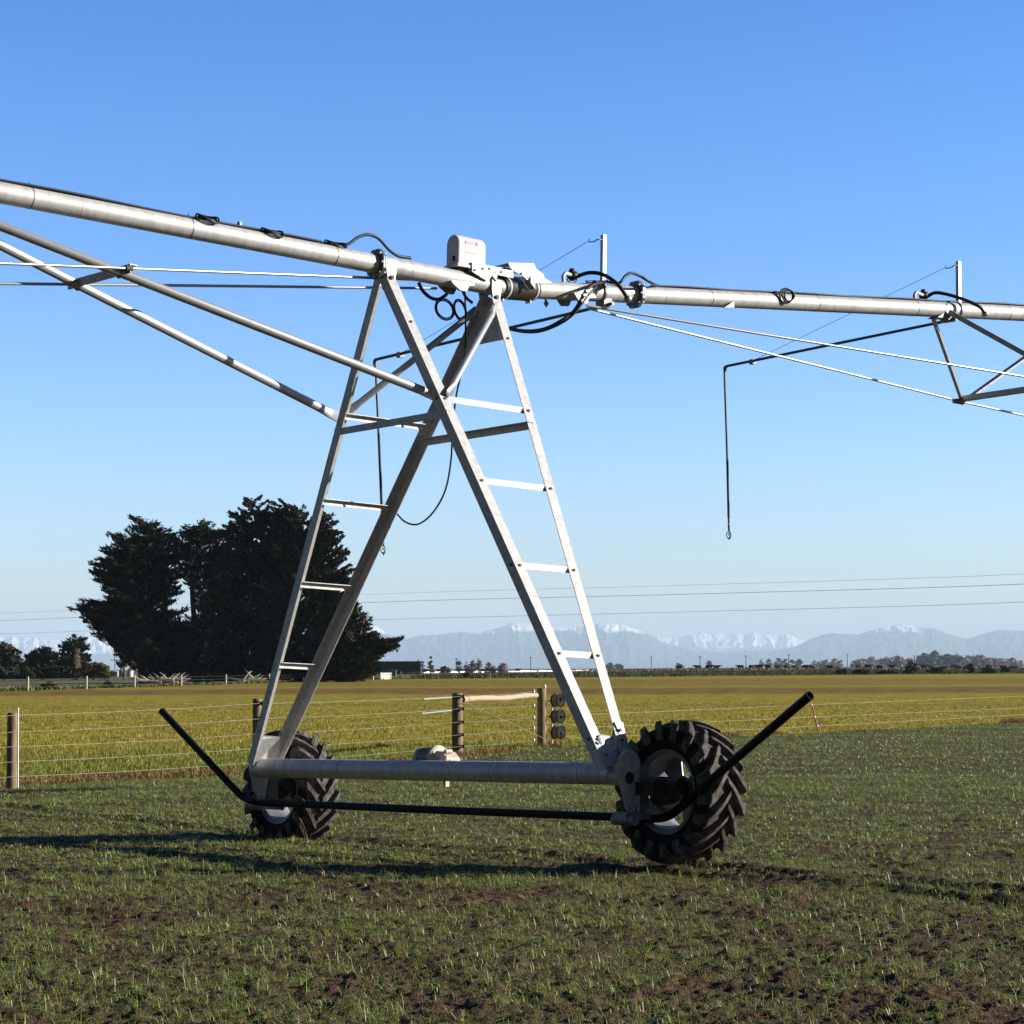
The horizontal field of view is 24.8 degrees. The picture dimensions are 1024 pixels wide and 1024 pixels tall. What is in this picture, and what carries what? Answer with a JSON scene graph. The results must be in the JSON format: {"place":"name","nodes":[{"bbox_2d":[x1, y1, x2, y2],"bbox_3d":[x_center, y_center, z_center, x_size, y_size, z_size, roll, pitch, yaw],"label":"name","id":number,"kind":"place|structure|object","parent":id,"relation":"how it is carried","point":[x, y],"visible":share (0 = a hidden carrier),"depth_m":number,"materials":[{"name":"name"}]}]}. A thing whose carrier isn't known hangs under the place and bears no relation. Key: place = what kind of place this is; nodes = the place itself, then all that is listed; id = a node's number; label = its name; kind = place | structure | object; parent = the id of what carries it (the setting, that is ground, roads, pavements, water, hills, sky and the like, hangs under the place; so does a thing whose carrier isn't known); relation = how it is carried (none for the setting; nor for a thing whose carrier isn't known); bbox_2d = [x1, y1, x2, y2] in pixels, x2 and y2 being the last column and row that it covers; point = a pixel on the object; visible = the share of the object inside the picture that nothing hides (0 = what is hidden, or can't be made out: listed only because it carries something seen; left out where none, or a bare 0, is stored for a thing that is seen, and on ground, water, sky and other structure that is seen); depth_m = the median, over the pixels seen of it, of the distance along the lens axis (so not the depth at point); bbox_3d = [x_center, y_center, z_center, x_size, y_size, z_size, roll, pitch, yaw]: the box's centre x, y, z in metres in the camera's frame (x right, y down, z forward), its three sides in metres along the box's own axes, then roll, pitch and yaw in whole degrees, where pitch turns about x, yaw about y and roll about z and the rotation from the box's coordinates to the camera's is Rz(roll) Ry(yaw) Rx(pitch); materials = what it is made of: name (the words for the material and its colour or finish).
{"place":"outdoors","nodes":[
{"label":"outdoors","id":0,"kind":"place"},
{"bbox_2d":[0,633,136,669],"bbox_3d":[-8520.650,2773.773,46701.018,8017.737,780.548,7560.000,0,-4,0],"label":"mountain range","id":1,"kind":"structure","parent":0,"point":[101,652],"depth_m":47371.40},
{"bbox_2d":[424,670,581,672],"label":"covered row","id":2,"kind":"object","parent":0,"point":[509,671],"visible":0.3,"depth_m":935.46,"materials":[{"name":"white plastic"}]},
{"bbox_2d":[1,584,1016,620],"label":"power line","id":3,"kind":"object","parent":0,"point":[643,595],"visible":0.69,"depth_m":286.15,"materials":[{"name":"black metal"}]},
{"bbox_2d":[0,667,1019,735],"bbox_3d":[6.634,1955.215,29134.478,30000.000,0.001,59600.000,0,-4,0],"label":"ground","id":4,"kind":"structure","parent":0,"point":[120,681],"depth_m":347.99,"materials":[{"name":"green plant"}]},
{"bbox_2d":[0,641,23,679],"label":"broadleaf tree","id":5,"kind":"object","parent":4,"relation":"on","point":[10,655],"visible":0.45,"depth_m":413.32,"materials":[{"name":"green plant"}]},
{"bbox_2d":[17,645,63,679],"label":"broadleaf tree","id":6,"kind":"object","parent":4,"relation":"on","point":[43,656],"visible":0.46,"depth_m":408.19,"materials":[{"name":"green plant"}]},
{"bbox_2d":[0,665,83,679],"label":"shrub","id":7,"kind":"object","parent":4,"relation":"on","point":[46,672],"visible":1,"depth_m":390.65,"materials":[{"name":"green plant"}]},
{"bbox_2d":[38,681,55,689],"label":"shrub","id":8,"kind":"object","parent":4,"relation":"on","point":[50,683],"visible":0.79,"depth_m":184.12,"materials":[{"name":"green plant"}]},
{"bbox_2d":[57,634,91,679],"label":"conifer tree","id":9,"kind":"object","parent":4,"relation":"on","point":[69,646],"visible":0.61,"depth_m":403.76,"materials":[{"name":"green plant"}]},
{"bbox_2d":[73,648,82,679],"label":"bare poplar","id":10,"kind":"object","parent":4,"relation":"on","point":[77,659],"visible":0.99,"depth_m":395.13,"materials":[{"name":"brown plant"}]},
{"bbox_2d":[81,661,102,679],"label":"shrub","id":11,"kind":"object","parent":4,"relation":"on","point":[90,670],"visible":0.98,"depth_m":396.50,"materials":[{"name":"green plant"}]},
{"bbox_2d":[96,664,112,679],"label":"shrub","id":12,"kind":"object","parent":4,"relation":"on","point":[103,672],"visible":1,"depth_m":394.62,"materials":[{"name":"green plant"}]},
{"bbox_2d":[103,680,112,686],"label":"shrub","id":13,"kind":"object","parent":4,"relation":"on","point":[106,682],"visible":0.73,"depth_m":201.28,"materials":[{"name":"green plant"}]},
{"bbox_2d":[109,671,118,676],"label":"shed","id":14,"kind":"structure","parent":4,"relation":"on","point":[115,673],"depth_m":538.72,"materials":[{"name":"grey metal"}]},
{"bbox_2d":[113,649,127,678],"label":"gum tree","id":15,"kind":"object","parent":4,"relation":"on","point":[121,665],"visible":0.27,"depth_m":418.63,"materials":[{"name":"green plant"}]},
{"bbox_2d":[119,668,122,676],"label":"feed silo","id":16,"kind":"object","parent":4,"relation":"on","point":[121,672],"visible":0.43,"depth_m":518.14,"materials":[{"name":"grey metal"}]},
{"bbox_2d":[127,669,133,676],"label":"feed silo","id":17,"kind":"object","parent":4,"relation":"on","point":[129,673],"visible":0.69,"depth_m":518.20,"materials":[{"name":"grey metal"}]},
{"bbox_2d":[67,514,203,683],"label":"cypress tree","id":18,"kind":"object","parent":4,"relation":"on","point":[140,577],"visible":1,"depth_m":288.79,"materials":[{"name":"green plant"}]},
{"bbox_2d":[131,672,190,683],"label":"branch pile","id":19,"kind":"object","parent":4,"relation":"on","point":[165,680],"visible":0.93,"depth_m":261.11,"materials":[{"name":"brown wood"}]},
{"bbox_2d":[170,518,239,682],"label":"cypress tree","id":20,"kind":"object","parent":4,"relation":"on","point":[198,557],"visible":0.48,"depth_m":296.00,"materials":[{"name":"green plant"}]},
{"bbox_2d":[207,494,280,681],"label":"cypress tree","id":21,"kind":"object","parent":4,"relation":"on","point":[233,658],"visible":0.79,"depth_m":290.92,"materials":[{"name":"green plant"}]},
{"bbox_2d":[228,670,266,680],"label":"branch pile","id":22,"kind":"object","parent":4,"relation":"on","point":[254,678],"visible":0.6,"depth_m":275.63,"materials":[{"name":"brown wood"}]},
{"bbox_2d":[243,498,355,680],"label":"cypress tree","id":23,"kind":"object","parent":4,"relation":"on","point":[279,553],"visible":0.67,"depth_m":288.70,"materials":[{"name":"green plant"}]},
{"bbox_2d":[307,601,404,681],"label":"cypress tree","id":24,"kind":"object","parent":4,"relation":"on","point":[359,652],"visible":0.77,"depth_m":282.18,"materials":[{"name":"green plant"}]},
{"bbox_2d":[380,672,390,679],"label":"board gate","id":25,"kind":"structure","parent":4,"relation":"on","point":[385,676],"depth_m":344.65,"materials":[{"name":"beige wood"}]},
{"bbox_2d":[375,661,421,673],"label":"shelter hedge","id":26,"kind":"object","parent":4,"relation":"on","point":[407,667],"visible":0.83,"depth_m":703.42,"materials":[{"name":"green plant"}]},
{"bbox_2d":[428,656,435,672],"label":"evergreen tree","id":27,"kind":"object","parent":4,"relation":"on","point":[430,666],"visible":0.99,"depth_m":868.88,"materials":[{"name":"green plant"}]},
{"bbox_2d":[438,666,450,672],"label":"shrub","id":28,"kind":"object","parent":4,"relation":"on","point":[445,669],"visible":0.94,"depth_m":787.75,"materials":[{"name":"green plant"}]},
{"bbox_2d":[455,661,462,672],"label":"evergreen tree","id":29,"kind":"object","parent":4,"relation":"on","point":[458,669],"visible":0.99,"depth_m":846.05,"materials":[{"name":"green plant"}]},
{"bbox_2d":[463,661,470,672],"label":"bare tree","id":30,"kind":"object","parent":4,"relation":"on","point":[465,666],"visible":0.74,"depth_m":850.98,"materials":[{"name":"brown plant"}]},
{"bbox_2d":[468,660,476,672],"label":"evergreen tree","id":31,"kind":"object","parent":4,"relation":"on","point":[472,665],"visible":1,"depth_m":823.01,"materials":[{"name":"green plant"}]},
{"bbox_2d":[474,658,482,672],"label":"bare tree","id":32,"kind":"object","parent":4,"relation":"on","point":[479,665],"visible":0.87,"depth_m":859.96,"materials":[{"name":"brown plant"}]},
{"bbox_2d":[484,662,496,672],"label":"bare tree","id":33,"kind":"object","parent":4,"relation":"on","point":[489,666],"visible":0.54,"depth_m":827.98,"materials":[{"name":"brown plant"}]},
{"bbox_2d":[496,663,507,672],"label":"bare tree","id":34,"kind":"object","parent":4,"relation":"on","point":[502,668],"visible":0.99,"depth_m":864.68,"materials":[{"name":"brown plant"}]},
{"bbox_2d":[605,662,614,668],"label":"evergreen tree","id":35,"kind":"object","parent":4,"relation":"on","point":[610,665],"visible":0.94,"depth_m":3586.70,"materials":[{"name":"green plant"}]},
{"bbox_2d":[614,664,623,668],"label":"evergreen tree","id":36,"kind":"object","parent":4,"relation":"on","point":[618,666],"visible":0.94,"depth_m":3646.93,"materials":[{"name":"green plant"}]},
{"bbox_2d":[765,658,772,667],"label":"evergreen tree","id":37,"kind":"object","parent":4,"relation":"on","point":[770,663],"visible":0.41,"depth_m":3745.63,"materials":[{"name":"green plant"}]},
{"bbox_2d":[773,658,781,667],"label":"evergreen tree","id":38,"kind":"object","parent":4,"relation":"on","point":[777,661],"visible":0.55,"depth_m":3806.55,"materials":[{"name":"green plant"}]},
{"bbox_2d":[782,658,787,666],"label":"evergreen tree","id":39,"kind":"object","parent":4,"relation":"on","point":[784,661],"visible":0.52,"depth_m":3867.18,"materials":[{"name":"green plant"}]},
{"bbox_2d":[795,659,802,667],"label":"evergreen tree","id":40,"kind":"object","parent":4,"relation":"on","point":[799,662],"visible":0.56,"depth_m":3489.70,"materials":[{"name":"green plant"}]},
{"bbox_2d":[816,659,831,666],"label":"bare tree","id":41,"kind":"object","parent":4,"relation":"on","point":[823,663],"visible":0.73,"depth_m":3609.66,"materials":[{"name":"grey plant"}]},
{"bbox_2d":[829,658,842,666],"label":"bare tree","id":42,"kind":"object","parent":4,"relation":"on","point":[834,662],"visible":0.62,"depth_m":3671.26,"materials":[{"name":"grey plant"}]},
{"bbox_2d":[849,658,875,667],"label":"bare tree","id":43,"kind":"object","parent":4,"relation":"on","point":[854,663],"visible":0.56,"depth_m":3730.96,"materials":[{"name":"grey plant"}]},
{"bbox_2d":[868,656,879,667],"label":"bare tree","id":44,"kind":"object","parent":4,"relation":"on","point":[871,659],"visible":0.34,"depth_m":3792.14,"materials":[{"name":"grey plant"}]},
{"bbox_2d":[875,656,888,666],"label":"bare tree","id":45,"kind":"object","parent":4,"relation":"on","point":[882,661],"visible":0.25,"depth_m":3854.35,"materials":[{"name":"grey plant"}]},
{"bbox_2d":[875,669,897,674],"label":"shrub","id":46,"kind":"object","parent":4,"relation":"on","point":[891,671],"visible":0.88,"depth_m":495.44,"materials":[{"name":"green plant"}]},
{"bbox_2d":[885,655,916,667],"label":"bare tree","id":47,"kind":"object","parent":4,"relation":"on","point":[898,660],"visible":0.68,"depth_m":3415.89,"materials":[{"name":"grey plant"}]},
{"bbox_2d":[915,653,933,666],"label":"evergreen tree","id":48,"kind":"object","parent":4,"relation":"on","point":[926,659],"visible":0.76,"depth_m":3476.87,"materials":[{"name":"green plant"}]},
{"bbox_2d":[928,650,943,666],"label":"evergreen tree","id":49,"kind":"object","parent":4,"relation":"on","point":[933,654],"visible":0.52,"depth_m":3538.36,"materials":[{"name":"green plant"}]},
{"bbox_2d":[938,653,954,666],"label":"evergreen tree","id":50,"kind":"object","parent":4,"relation":"on","point":[946,658],"visible":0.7,"depth_m":3598.14,"materials":[{"name":"green plant"}]},
{"bbox_2d":[952,653,964,665],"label":"evergreen tree","id":51,"kind":"object","parent":4,"relation":"on","point":[957,659],"visible":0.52,"depth_m":3659.98,"materials":[{"name":"green plant"}]},
{"bbox_2d":[963,655,973,665],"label":"bare tree","id":52,"kind":"object","parent":4,"relation":"on","point":[968,659],"visible":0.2,"depth_m":3841.20,"materials":[{"name":"grey plant"}]},
{"bbox_2d":[970,654,993,667],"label":"bare tree","id":53,"kind":"object","parent":4,"relation":"on","point":[980,660],"visible":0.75,"depth_m":3403.30,"materials":[{"name":"grey plant"}]},
{"bbox_2d":[988,655,1009,667],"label":"bare tree","id":54,"kind":"object","parent":4,"relation":"on","point":[998,662],"visible":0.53,"depth_m":3463.26,"materials":[{"name":"grey plant"}]},
{"bbox_2d":[1002,657,1023,667],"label":"bare tree","id":55,"kind":"object","parent":4,"relation":"on","point":[1014,662],"visible":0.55,"depth_m":3522.03,"materials":[{"name":"grey plant"}]},
{"bbox_2d":[0,722,1023,1023],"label":"field","id":56,"kind":"structure","parent":0,"point":[486,1010],"depth_m":14.91,"materials":[{"name":"green plant"}]},
{"bbox_2d":[17,707,18,787],"bbox_3d":[-6.401,3.054,30.241,0.020,1.039,0.072,1,-4,-22],"label":"marker pole","id":57,"kind":"object","parent":56,"relation":"on","point":[18,751],"visible":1,"depth_m":30.23,"materials":[{"name":"white plastic"}]},
{"bbox_2d":[0,685,546,788],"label":"wire fence","id":58,"kind":"object","parent":56,"relation":"on","point":[456,710],"visible":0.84,"depth_m":42.41,"materials":[{"name":"grey"}]},
{"bbox_2d":[159,259,813,864],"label":"irrigation tower","id":59,"kind":"structure","parent":56,"relation":"on","point":[303,773],"depth_m":19.89,"materials":[{"name":"grey metal"}]},
{"bbox_2d":[0,179,506,421],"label":"irrigation span","id":60,"kind":"object","parent":59,"relation":"attached to","point":[214,230],"visible":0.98,"depth_m":19.26,"materials":[{"name":"metal"}]},
{"bbox_2d":[444,235,484,272],"bbox_3d":[-0.414,-2.312,20.968,0.342,0.333,0.200,3,-5,-40],"label":"control box","id":61,"kind":"object","parent":60,"relation":"attached to","point":[463,252],"visible":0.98,"depth_m":20.88,"materials":[{"name":"white paint"}]},
{"bbox_2d":[467,262,551,289],"bbox_3d":[-0.073,-2.159,21.259,0.954,0.240,0.269,3,-5,-41],"label":"alignment linkage","id":62,"kind":"object","parent":60,"relation":"attached to","point":[531,274],"visible":0.98,"depth_m":21.20,"materials":[{"name":"metal"}]},
{"bbox_2d":[497,272,1023,415],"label":"irrigation span","id":63,"kind":"object","parent":59,"relation":"attached to","point":[639,292],"visible":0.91,"depth_m":23.59,"materials":[{"name":"grey metal"}]},
{"bbox_2d":[373,234,631,554],"bbox_3d":[-0.343,-1.112,23.220,0.604,2.940,3.717,3,-5,-43],"label":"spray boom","id":64,"kind":"object","parent":63,"relation":"attached to","point":[572,274],"visible":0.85,"depth_m":22.31,"materials":[{"name":"metal"}]},
{"bbox_2d":[723,261,988,539],"bbox_3d":[3.588,-1.224,26.119,3.552,2.918,0.822,-4,-5,42],"label":"spray boom","id":65,"kind":"object","parent":63,"relation":"attached to","point":[923,294],"visible":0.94,"depth_m":26.02,"materials":[{"name":"metal"}]},
{"bbox_2d":[0,722,1023,1023],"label":"cereal shoots","id":66,"kind":"object","parent":56,"relation":"on","point":[550,788],"visible":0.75,"depth_m":17.89,"materials":[{"name":"green plant"}]},
{"bbox_2d":[563,696,1014,737],"bbox_3d":[13.827,5.458,64.259,0.794,0.801,43.165,-3,-5,37],"label":"electric fence","id":67,"kind":"object","parent":56,"relation":"on","point":[815,716],"visible":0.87,"depth_m":54.80,"materials":[{"name":"silver metal"}]},
{"bbox_2d":[0,673,1023,785],"bbox_3d":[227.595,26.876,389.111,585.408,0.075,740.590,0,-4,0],"label":"pasture","id":68,"kind":"structure","parent":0,"point":[899,688],"depth_m":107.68,"materials":[{"name":"green plant"}]},
{"bbox_2d":[10,674,295,690],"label":"paddock fence","id":69,"kind":"object","parent":68,"relation":"on","point":[86,683],"visible":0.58,"depth_m":207.72,"materials":[{"name":"beige wood"}]},
{"bbox_2d":[548,701,552,742],"bbox_3d":[0.779,4.237,47.004,0.103,1.004,0.064,0,-4,0],"label":"reel stake","id":70,"kind":"object","parent":68,"relation":"on","point":[551,723],"visible":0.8,"depth_m":47.01,"materials":[{"name":"white"}]},
{"bbox_2d":[550,693,564,706],"bbox_3d":[0.955,3.788,46.932,0.260,0.284,0.284,-3,-5,39],"label":"fence reel","id":71,"kind":"object","parent":70,"relation":"hanging from","point":[557,700],"visible":0.94,"depth_m":46.90,"materials":[{"name":"black plastic"}]},
{"bbox_2d":[550,709,566,722],"bbox_3d":[0.955,4.108,46.911,0.260,0.284,0.284,-3,-5,39],"label":"fence reel","id":72,"kind":"object","parent":70,"relation":"hanging from","point":[557,716],"visible":1,"depth_m":46.88,"materials":[{"name":"black plastic"}]},
{"bbox_2d":[551,725,565,738],"bbox_3d":[0.961,4.428,46.889,0.260,0.284,0.284,-3,-5,39],"label":"fence reel","id":73,"kind":"object","parent":70,"relation":"hanging from","point":[558,732],"visible":1,"depth_m":46.86,"materials":[{"name":"black plastic"}]},
{"bbox_2d":[0,716,1023,785],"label":"dead grass","id":74,"kind":"structure","parent":0,"point":[460,754],"depth_m":33.93,"materials":[{"name":"brown plant"}]},
{"bbox_2d":[0,0,1023,641],"label":"sky","id":75,"kind":"structure","parent":0,"point":[837,147],"materials":[{"name":"blue"}]},
{"bbox_2d":[12,602,1015,633],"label":"power line","id":76,"kind":"object","parent":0,"point":[667,612],"visible":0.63,"depth_m":277.03,"materials":[{"name":"black metal"}]},
{"bbox_2d":[19,574,1015,612],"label":"power line","id":77,"kind":"object","parent":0,"point":[673,585],"visible":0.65,"depth_m":281.26,"materials":[{"name":"black metal"}]},
{"bbox_2d":[372,668,975,678],"bbox_3d":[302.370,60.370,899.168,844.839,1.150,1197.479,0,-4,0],"label":"bank","id":78,"kind":"structure","parent":0,"point":[405,675],"depth_m":702.43,"materials":[{"name":"green plant"}]},
{"bbox_2d":[386,669,396,675],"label":"shed","id":79,"kind":"structure","parent":78,"relation":"on","point":[393,672],"depth_m":503.79,"materials":[{"name":"grey metal"}]},
{"bbox_2d":[462,672,470,678],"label":"shrub","id":80,"kind":"object","parent":78,"relation":"on","point":[466,674],"visible":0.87,"depth_m":373.69,"materials":[{"name":"green plant"}]},
{"bbox_2d":[0,667,1023,690],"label":"rough grass","id":81,"kind":"structure","parent":78,"relation":"on","point":[726,672],"depth_m":447.50,"materials":[{"name":"green plant"}]},
{"bbox_2d":[400,669,1023,677],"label":"paddock fence","id":82,"kind":"object","parent":78,"relation":"on","point":[634,672],"visible":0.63,"depth_m":442.93,"materials":[{"name":"brown"}]},
{"bbox_2d":[573,666,1022,672],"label":"tussock","id":83,"kind":"object","parent":78,"relation":"on","point":[747,668],"visible":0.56,"depth_m":639.52,"materials":[{"name":"green plant"}]},
{"bbox_2d":[835,668,846,674],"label":"shrub","id":84,"kind":"object","parent":78,"relation":"on","point":[841,671],"visible":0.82,"depth_m":485.17,"materials":[{"name":"green plant"}]},
{"bbox_2d":[851,668,869,674],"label":"shrub","id":85,"kind":"object","parent":78,"relation":"on","point":[860,671],"visible":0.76,"depth_m":487.61,"materials":[{"name":"green plant"}]},
{"bbox_2d":[903,659,919,673],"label":"shrub","id":86,"kind":"object","parent":78,"relation":"on","point":[913,669],"visible":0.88,"depth_m":506.44,"materials":[{"name":"green plant"}]},
{"bbox_2d":[926,667,944,673],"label":"shrub","id":87,"kind":"object","parent":78,"relation":"on","point":[935,670],"visible":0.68,"depth_m":512.24,"materials":[{"name":"green plant"}]},
{"bbox_2d":[966,663,974,672],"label":"shrub","id":88,"kind":"object","parent":78,"relation":"on","point":[970,668],"visible":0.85,"depth_m":527.38,"materials":[{"name":"green plant"}]},
{"bbox_2d":[980,666,995,673],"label":"shrub","id":89,"kind":"object","parent":78,"relation":"on","point":[986,669],"visible":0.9,"depth_m":532.28,"materials":[{"name":"green plant"}]},
{"bbox_2d":[1000,666,1010,672],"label":"shrub","id":90,"kind":"object","parent":78,"relation":"on","point":[1004,669],"visible":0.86,"depth_m":538.99,"materials":[{"name":"green plant"}]},
{"bbox_2d":[367,623,1023,668],"bbox_3d":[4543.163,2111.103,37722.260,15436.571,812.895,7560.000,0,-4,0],"label":"mountain range","id":91,"kind":"structure","parent":0,"point":[515,645],"depth_m":37235.59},
{"bbox_2d":[654,632,805,652],"bbox_3d":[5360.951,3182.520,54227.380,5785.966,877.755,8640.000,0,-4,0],"label":"mountain range","id":92,"kind":"structure","parent":0,"point":[718,642],"depth_m":55721.42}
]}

